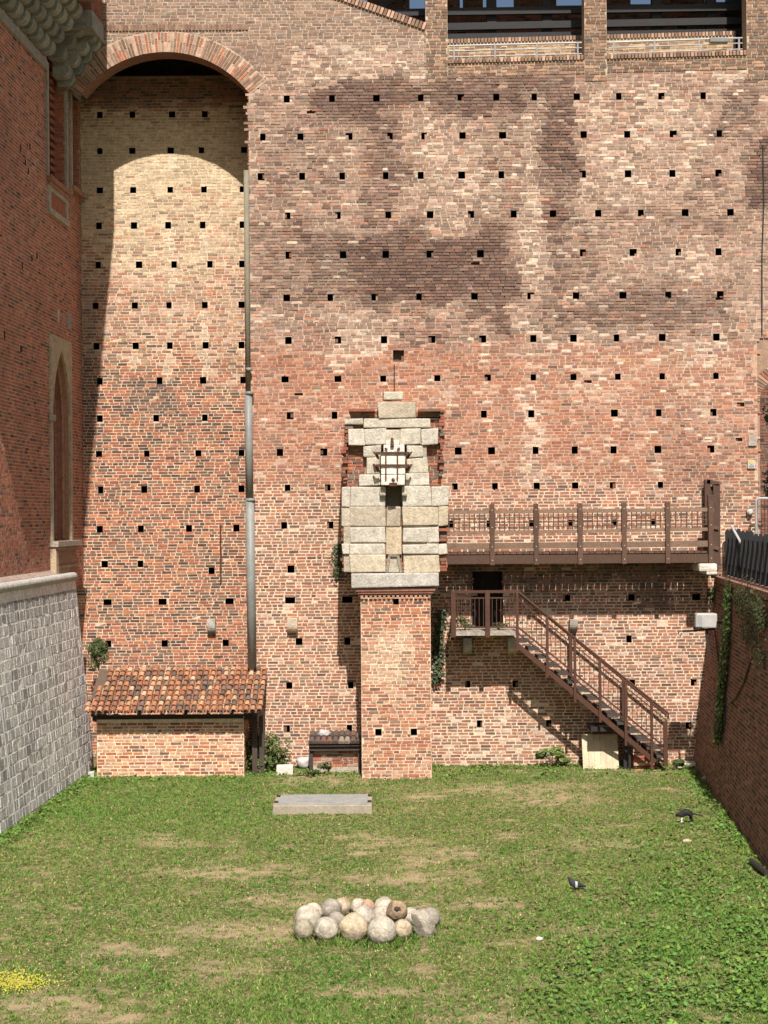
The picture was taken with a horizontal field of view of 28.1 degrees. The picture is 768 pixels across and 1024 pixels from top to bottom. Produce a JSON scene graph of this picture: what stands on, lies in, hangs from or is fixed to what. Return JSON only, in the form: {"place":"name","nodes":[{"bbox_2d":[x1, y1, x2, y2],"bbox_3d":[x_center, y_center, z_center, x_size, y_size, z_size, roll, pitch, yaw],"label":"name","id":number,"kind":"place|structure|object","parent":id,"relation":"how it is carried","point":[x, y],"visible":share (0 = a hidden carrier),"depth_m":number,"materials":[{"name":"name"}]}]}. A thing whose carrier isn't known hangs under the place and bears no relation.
{"place":"outdoors","nodes":[
{"label":"outdoors","id":0,"kind":"place"},
{"bbox_2d":[0,758,767,1023],"bbox_3d":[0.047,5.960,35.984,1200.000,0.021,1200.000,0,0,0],"label":"ground","id":1,"kind":"structure","parent":0,"point":[166,953],"depth_m":23.80,"materials":[{"name":"green plant"}]},
{"bbox_2d":[0,0,103,832],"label":"palace building","id":2,"kind":"structure","parent":1,"relation":"on","point":[47,47],"depth_m":33.31,"materials":[{"name":"brick"}]},
{"bbox_2d":[0,694,16,823],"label":"cable","id":3,"kind":"object","parent":2,"relation":"attached to","point":[7,760],"visible":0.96,"depth_m":29.21,"materials":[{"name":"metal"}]},
{"bbox_2d":[88,771,94,777],"bbox_3d":[-6.618,5.949,34.744,0.140,0.160,0.120,0,0,0],"label":"white box","id":4,"kind":"object","parent":1,"relation":"on","point":[91,773],"visible":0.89,"depth_m":34.69,"materials":[{"name":"plastic"}]},
{"bbox_2d":[84,666,266,776],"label":"brick shed","id":5,"kind":"structure","parent":1,"relation":"on","point":[185,743],"depth_m":34.78,"materials":[{"name":"brick"}]},
{"bbox_2d":[245,730,291,772],"bbox_3d":[-2.757,5.519,35.389,1.248,0.957,0.712,0,0,0],"label":"bush","id":6,"kind":"object","parent":1,"relation":"on","point":[273,740],"visible":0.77,"depth_m":35.34,"materials":[{"name":"green plant"}]},
{"bbox_2d":[265,751,284,770],"bbox_3d":[-2.534,5.747,35.428,0.500,0.473,0.439,0,0,0],"label":"weed plant","id":7,"kind":"object","parent":1,"relation":"on","point":[278,760],"visible":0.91,"depth_m":35.39,"materials":[{"name":"green plant"}]},
{"bbox_2d":[276,764,292,774],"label":"stone block","id":8,"kind":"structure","parent":1,"relation":"on","point":[282,769],"depth_m":34.90,"materials":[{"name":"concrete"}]},
{"bbox_2d":[296,757,309,768],"bbox_3d":[-1.837,5.846,35.789,0.436,0.294,0.289,0,0,0],"label":"white sack","id":9,"kind":"object","parent":1,"relation":"on","point":[302,762],"visible":0.73,"depth_m":35.68,"materials":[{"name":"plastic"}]},
{"bbox_2d":[293,919,313,939],"bbox_3d":[-1.115,5.797,21.315,0.283,0.292,0.279,0,0,0],"label":"stone ball","id":10,"kind":"object","parent":1,"relation":"on","point":[303,928],"visible":0.99,"depth_m":21.21,"materials":[{"name":"beige stone"}]},
{"bbox_2d":[293,769,320,776],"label":"weed plant","id":11,"kind":"object","parent":1,"relation":"on","point":[313,772],"visible":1,"depth_m":34.65,"materials":[{"name":"green plant"}]},
{"bbox_2d":[294,905,320,925],"bbox_3d":[-1.078,5.754,21.757,0.378,0.363,0.376,0,0,0],"label":"stone ball","id":12,"kind":"object","parent":1,"relation":"on","point":[312,914],"visible":0.6,"depth_m":21.64,"materials":[{"name":"grey stone"}]},
{"bbox_2d":[307,902,322,916],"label":"stone ball","id":13,"kind":"object","parent":1,"relation":"on","point":[317,906],"visible":0.31,"depth_m":22.18,"materials":[{"name":"grey stone"}]},
{"bbox_2d":[273,794,372,814],"bbox_3d":[-1.214,5.876,30.848,1.965,0.266,1.158,0,0,0],"label":"concrete slab","id":14,"kind":"object","parent":1,"relation":"on","point":[325,803],"depth_m":30.34,"materials":[{"name":"concrete"}]},
{"bbox_2d":[317,761,332,772],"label":"weed plant","id":15,"kind":"object","parent":1,"relation":"on","point":[324,766],"visible":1,"depth_m":34.88,"materials":[{"name":"green plant"}]},
{"bbox_2d":[314,917,337,940],"bbox_3d":[-0.799,5.768,21.227,0.340,0.341,0.340,0,0,0],"label":"stone ball","id":16,"kind":"object","parent":1,"relation":"on","point":[325,928],"visible":0.99,"depth_m":21.11,"materials":[{"name":"white stone"}]},
{"bbox_2d":[321,898,341,916],"bbox_3d":[-0.769,5.782,22.349,0.313,0.310,0.316,0,0,0],"label":"stone ball","id":17,"kind":"object","parent":1,"relation":"on","point":[329,906],"visible":0.66,"depth_m":22.24,"materials":[{"name":"grey stone"}]},
{"bbox_2d":[308,730,361,771],"bbox_3d":[-1.110,5.552,35.480,1.239,0.930,0.970,0,0,0],"label":"lean to","id":18,"kind":"object","parent":1,"relation":"on","point":[341,751],"visible":0.95,"depth_m":35.22,"materials":[{"name":"brick"}]},
{"bbox_2d":[318,729,330,735],"bbox_3d":[-1.377,5.116,35.538,0.317,0.173,0.247,0,0,0],"label":"white cloth","id":19,"kind":"object","parent":18,"relation":"on","point":[324,732],"visible":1,"depth_m":35.44,"materials":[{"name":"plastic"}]},
{"bbox_2d":[329,911,343,925],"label":"stone ball","id":20,"kind":"object","parent":1,"relation":"on","point":[337,916],"visible":0.45,"depth_m":21.84,"materials":[{"name":"grey stone"}]},
{"bbox_2d":[337,898,350,915],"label":"stone ball","id":21,"kind":"object","parent":1,"relation":"on","point":[345,903],"visible":0.59,"depth_m":22.50,"materials":[{"name":"beige stone"}]},
{"bbox_2d":[339,912,367,942],"bbox_3d":[-0.419,5.738,21.186,0.407,0.415,0.405,0,0,0],"label":"stone ball","id":22,"kind":"object","parent":1,"relation":"on","point":[353,926],"visible":0.98,"depth_m":21.05,"materials":[{"name":"beige stone"}]},
{"bbox_2d":[350,898,363,911],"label":"stone ball","id":23,"kind":"object","parent":1,"relation":"on","point":[356,904],"visible":0.52,"depth_m":22.52,"materials":[{"name":"beige stone"}]},
{"bbox_2d":[355,905,374,923],"bbox_3d":[-0.280,5.777,21.935,0.307,0.309,0.300,0,0,0],"label":"stone ball","id":24,"kind":"object","parent":1,"relation":"on","point":[366,913],"visible":0.41,"depth_m":21.84,"materials":[{"name":"grey stone"}]},
{"bbox_2d":[361,899,374,909],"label":"stone ball","id":25,"kind":"object","parent":1,"relation":"on","point":[368,903],"visible":0.45,"depth_m":22.38,"materials":[{"name":"stone"}]},
{"bbox_2d":[373,906,386,917],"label":"stone ball","id":26,"kind":"object","parent":1,"relation":"on","point":[379,911],"visible":0.43,"depth_m":22.06,"materials":[{"name":"grey stone"}]},
{"bbox_2d":[367,915,395,944],"bbox_3d":[-0.030,5.731,21.039,0.395,0.400,0.397,0,0,0],"label":"stone ball","id":27,"kind":"object","parent":1,"relation":"on","point":[381,929],"visible":0.98,"depth_m":20.90,"materials":[{"name":"white stone"}]},
{"bbox_2d":[374,897,391,908],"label":"stone ball","id":28,"kind":"object","parent":1,"relation":"on","point":[383,901],"visible":0.4,"depth_m":22.38,"materials":[{"name":"beige stone"}]},
{"bbox_2d":[340,364,448,779],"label":"drawbridge pier","id":29,"kind":"structure","parent":1,"relation":"on","point":[392,458],"depth_m":34.23,"materials":[{"name":"stone"}]},
{"bbox_2d":[395,919,411,938],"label":"stone ball","id":30,"kind":"object","parent":1,"relation":"on","point":[404,928],"visible":0.83,"depth_m":21.21,"materials":[{"name":"beige stone"}]},
{"bbox_2d":[386,900,407,921],"bbox_3d":[0.180,5.645,21.728,0.309,0.308,0.338,0,0,0],"label":"stone ball","id":31,"kind":"object","parent":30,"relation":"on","point":[396,910],"visible":0.86,"depth_m":21.62,"materials":[{"name":"brown stone"}]},
{"bbox_2d":[405,907,415,924],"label":"stone ball","id":32,"kind":"object","parent":1,"relation":"on","point":[408,917],"visible":0.29,"depth_m":21.95,"materials":[{"name":"grey stone"}]},
{"bbox_2d":[57,0,767,766],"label":"castle wall","id":33,"kind":"structure","parent":1,"relation":"on","point":[549,298],"depth_m":36.01,"materials":[{"name":"brick"}]},
{"bbox_2d":[87,637,109,670],"bbox_3d":[-6.825,3.394,36.671,0.528,0.816,0.555,0,0,-13],"label":"bush","id":34,"kind":"object","parent":33,"relation":"attached to","point":[97,649],"visible":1,"depth_m":36.55,"materials":[{"name":"green plant"}]},
{"bbox_2d":[220,525,221,581],"bbox_3d":[-3.991,1.012,37.547,0.042,1.398,0.044,0,0,0],"label":"iron rod","id":35,"kind":"object","parent":33,"relation":"attached to","point":[220,557],"visible":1,"depth_m":37.53,"materials":[{"name":"metal"}]},
{"bbox_2d":[244,170,256,668],"bbox_3d":[-3.137,-2.168,35.876,0.234,11.630,0.224,0,0,0],"label":"drain pipe","id":36,"kind":"object","parent":33,"relation":"attached to","point":[250,574],"visible":1,"depth_m":35.80,"materials":[{"name":"metal"}]},
{"bbox_2d":[323,543,347,581],"bbox_3d":[-1.127,1.184,35.889,0.604,0.901,0.185,0,0,0],"label":"wall plant","id":37,"kind":"object","parent":33,"relation":"attached to","point":[337,559],"depth_m":35.86,"materials":[{"name":"green plant"}]},
{"bbox_2d":[430,608,452,689],"bbox_3d":[1.299,3.192,35.883,0.682,1.912,0.201,0,0,0],"label":"wall plant","id":38,"kind":"object","parent":33,"relation":"attached to","point":[438,631],"depth_m":35.85,"materials":[{"name":"green plant"}]},
{"bbox_2d":[449,42,582,59],"bbox_3d":[3.129,-10.886,36.330,3.192,0.450,0.048,0,0,0],"label":"guard rail","id":39,"kind":"object","parent":33,"relation":"on","point":[495,50],"visible":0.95,"depth_m":36.32,"materials":[{"name":"metal"}]},
{"bbox_2d":[330,0,741,101],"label":"rooftop gallery","id":40,"kind":"object","parent":33,"relation":"on","point":[472,22],"visible":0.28,"depth_m":37.52,"materials":[{"name":"brick"}]},
{"bbox_2d":[447,479,720,574],"bbox_3d":[4.603,0.352,35.434,6.452,2.189,1.070,0,0,0],"label":"footbridge","id":41,"kind":"object","parent":33,"relation":"attached to","point":[707,560],"visible":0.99,"depth_m":35.02,"materials":[{"name":"wood"}]},
{"bbox_2d":[608,37,743,54],"bbox_3d":[6.923,-10.982,36.331,3.233,0.478,0.048,0,0,0],"label":"guard rail","id":42,"kind":"object","parent":33,"relation":"on","point":[654,46],"visible":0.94,"depth_m":36.32,"materials":[{"name":"metal"}]},
{"bbox_2d":[709,37,727,42],"bbox_3d":[7.901,-11.131,36.251,0.440,0.110,0.120,0,0,0],"label":"floodlight box","id":43,"kind":"object","parent":42,"relation":"attached to","point":[719,40],"visible":1,"depth_m":36.19,"materials":[{"name":"white metal"}]},
{"bbox_2d":[746,508,752,515],"bbox_3d":[8.556,0.000,35.922,0.170,0.170,0.125,0,0,0],"label":"wall lamp","id":44,"kind":"object","parent":33,"relation":"attached to","point":[749,511],"visible":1,"depth_m":35.89,"materials":[{"name":"white glass"}]},
{"bbox_2d":[747,460,754,468],"bbox_3d":[8.604,-1.119,35.967,0.180,0.200,0.043,0,0,0],"label":"wall sign","id":45,"kind":"object","parent":33,"relation":"attached to","point":[750,464],"visible":1,"depth_m":35.95,"materials":[{"name":"white plastic"}]},
{"bbox_2d":[748,435,756,445],"bbox_3d":[8.634,-1.679,35.977,0.200,0.260,0.025,0,0,0],"label":"wall plate","id":46,"kind":"object","parent":33,"relation":"attached to","point":[752,440],"depth_m":35.97,"materials":[{"name":"stone"}]},
{"bbox_2d":[755,497,767,533],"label":"metal gate","id":47,"kind":"structure","parent":33,"relation":"attached to","point":[757,513],"depth_m":35.49,"materials":[{"name":"metal"}]},
{"bbox_2d":[761,145,763,334],"bbox_3d":[8.868,-6.376,35.978,0.090,4.439,0.028,0,0,0],"label":"cable","id":48,"kind":"object","parent":33,"relation":"attached to","point":[762,251],"visible":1,"depth_m":35.97,"materials":[{"name":"metal"}]},
{"bbox_2d":[761,403,767,422],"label":"garden plant","id":49,"kind":"object","parent":33,"relation":"hanging from","point":[766,416],"visible":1,"depth_m":38.99,"materials":[{"name":"green plant"}]},
{"bbox_2d":[762,463,767,496],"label":"garden plant","id":50,"kind":"object","parent":33,"relation":"attached to","point":[765,491],"visible":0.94,"depth_m":38.94,"materials":[{"name":"green plant"}]},
{"bbox_2d":[411,908,434,937],"bbox_3d":[0.549,5.744,21.434,0.339,0.445,0.231,0,0,0],"label":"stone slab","id":51,"kind":"object","parent":1,"relation":"on","point":[423,920],"depth_m":21.35,"materials":[{"name":"grey stone"}]},
{"bbox_2d":[425,907,439,926],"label":"stone ball","id":52,"kind":"object","parent":1,"relation":"on","point":[434,913],"visible":0.41,"depth_m":21.78,"materials":[{"name":"grey stone"}]},
{"bbox_2d":[534,746,571,765],"bbox_3d":[3.958,5.675,35.650,0.918,0.519,0.380,0,0,-19],"label":"weed plant","id":53,"kind":"object","parent":1,"relation":"on","point":[559,755],"visible":1,"depth_m":35.58,"materials":[{"name":"green plant"}]},
{"bbox_2d":[451,590,668,769],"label":"iron staircase","id":54,"kind":"structure","parent":1,"relation":"on","point":[621,727],"depth_m":34.98,"materials":[{"name":"metal"}]},
{"bbox_2d":[456,616,472,629],"bbox_3d":[1.835,2.558,35.358,0.465,0.324,0.375,0,0,0],"label":"weed plant","id":55,"kind":"object","parent":54,"relation":"on","point":[464,622],"visible":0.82,"depth_m":35.35,"materials":[{"name":"green plant"}]},
{"bbox_2d":[493,622,511,629],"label":"weed plant","id":56,"kind":"object","parent":54,"relation":"on","point":[501,624],"visible":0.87,"depth_m":35.41,"materials":[{"name":"green plant"}]},
{"bbox_2d":[567,877,585,889],"bbox_3d":[3.013,5.794,23.987,0.300,0.201,0.091,0,0,0],"label":"pigeon","id":57,"kind":"object","parent":1,"relation":"on","point":[574,884],"visible":1,"depth_m":23.95,"materials":[{"name":"grey"}]},
{"bbox_2d":[581,734,618,768],"bbox_3d":[4.999,5.538,35.525,0.824,0.762,0.280,0,0,0],"label":"wooden board","id":58,"kind":"object","parent":1,"relation":"on","point":[599,751],"visible":1,"depth_m":35.51,"materials":[{"name":"beige wood"}]},
{"bbox_2d":[631,747,660,769],"bbox_3d":[6.042,5.703,35.419,0.645,0.530,0.442,0,0,0],"label":"brick footing","id":59,"kind":"object","parent":1,"relation":"on","point":[640,761],"visible":0.76,"depth_m":35.26,"materials":[{"name":"red brick"}]},
{"bbox_2d":[671,759,684,769],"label":"weed plant","id":60,"kind":"object","parent":1,"relation":"on","point":[678,762],"visible":1,"depth_m":35.05,"materials":[{"name":"green plant"}]},
{"bbox_2d":[674,761,695,767],"bbox_3d":[7.028,5.869,35.659,0.540,0.130,0.450,0,0,0],"label":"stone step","id":61,"kind":"object","parent":1,"relation":"on","point":[689,763],"visible":0.3,"depth_m":35.45,"materials":[{"name":"grey stone"}]},
{"bbox_2d":[675,809,701,822],"bbox_3d":[5.779,5.752,29.078,0.534,0.260,0.142,0,0,0],"label":"cat","id":62,"kind":"object","parent":1,"relation":"on","point":[684,813],"visible":1,"depth_m":29.03},
{"bbox_2d":[693,576,767,869],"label":"retaining wall","id":63,"kind":"structure","parent":1,"relation":"on","point":[733,768],"depth_m":29.94,"materials":[{"name":"brick"}]},
{"bbox_2d":[678,613,722,652],"bbox_3d":[6.987,2.656,33.685,1.102,0.870,0.315,0,0,0],"label":"flood lamp","id":64,"kind":"object","parent":63,"relation":"attached to","point":[709,621],"visible":1,"depth_m":33.55,"materials":[{"name":"white plastic"}]},
{"bbox_2d":[706,583,714,605],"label":"wall plant","id":65,"kind":"object","parent":63,"relation":"attached to","point":[712,592],"depth_m":35.85,"materials":[{"name":"green plant"}]},
{"bbox_2d":[714,631,725,725],"bbox_3d":[7.265,3.542,33.167,0.056,1.696,3.375,0,0,9],"label":"cable","id":66,"kind":"object","parent":63,"relation":"attached to","point":[719,665],"visible":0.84,"depth_m":33.55,"materials":[{"name":"metal"}]},
{"bbox_2d":[712,577,731,747],"bbox_3d":[7.206,3.148,32.529,0.363,3.495,1.886,-1,0,22],"label":"ivy","id":67,"kind":"object","parent":63,"relation":"attached to","point":[723,672],"visible":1,"depth_m":32.26,"materials":[{"name":"green plant"}]},
{"bbox_2d":[725,529,767,586],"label":"picket fence","id":68,"kind":"object","parent":63,"relation":"on","point":[748,555],"visible":0.95,"depth_m":32.63,"materials":[{"name":"black metal"}]},
{"bbox_2d":[730,525,740,543],"bbox_3d":[7.909,0.493,32.915,0.149,0.428,2.250,0,0,-9],"label":"hand rail","id":69,"kind":"object","parent":68,"relation":"attached to","point":[735,533],"visible":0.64,"depth_m":33.84,"materials":[{"name":"metal"}]},
{"bbox_2d":[730,652,764,703],"bbox_3d":[6.994,3.249,29.532,0.097,1.290,3.328,0,0,2],"label":"cable","id":70,"kind":"object","parent":63,"relation":"attached to","point":[741,687],"visible":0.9,"depth_m":29.70,"materials":[{"name":"metal"}]},
{"bbox_2d":[731,575,767,647],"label":"ivy","id":71,"kind":"object","parent":63,"relation":"attached to","point":[751,609],"visible":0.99,"depth_m":29.46,"materials":[{"name":"green plant"}]},
{"bbox_2d":[736,612,766,676],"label":"ivy","id":72,"kind":"object","parent":63,"relation":"attached to","point":[757,657],"visible":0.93,"depth_m":28.78,"materials":[{"name":"green plant"}]},
{"bbox_2d":[748,858,767,876],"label":"black pipe","id":73,"kind":"object","parent":1,"relation":"on","point":[758,866],"visible":1,"depth_m":25.00,"materials":[{"name":"metal"}]},
{"bbox_2d":[363,0,724,8],"label":"sky","id":74,"kind":"structure","parent":0,"point":[414,4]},
{"bbox_2d":[760,385,767,535],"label":"courtyard wall","id":75,"kind":"structure","parent":0,"point":[763,438],"depth_m":41.49,"materials":[{"name":"brick"}]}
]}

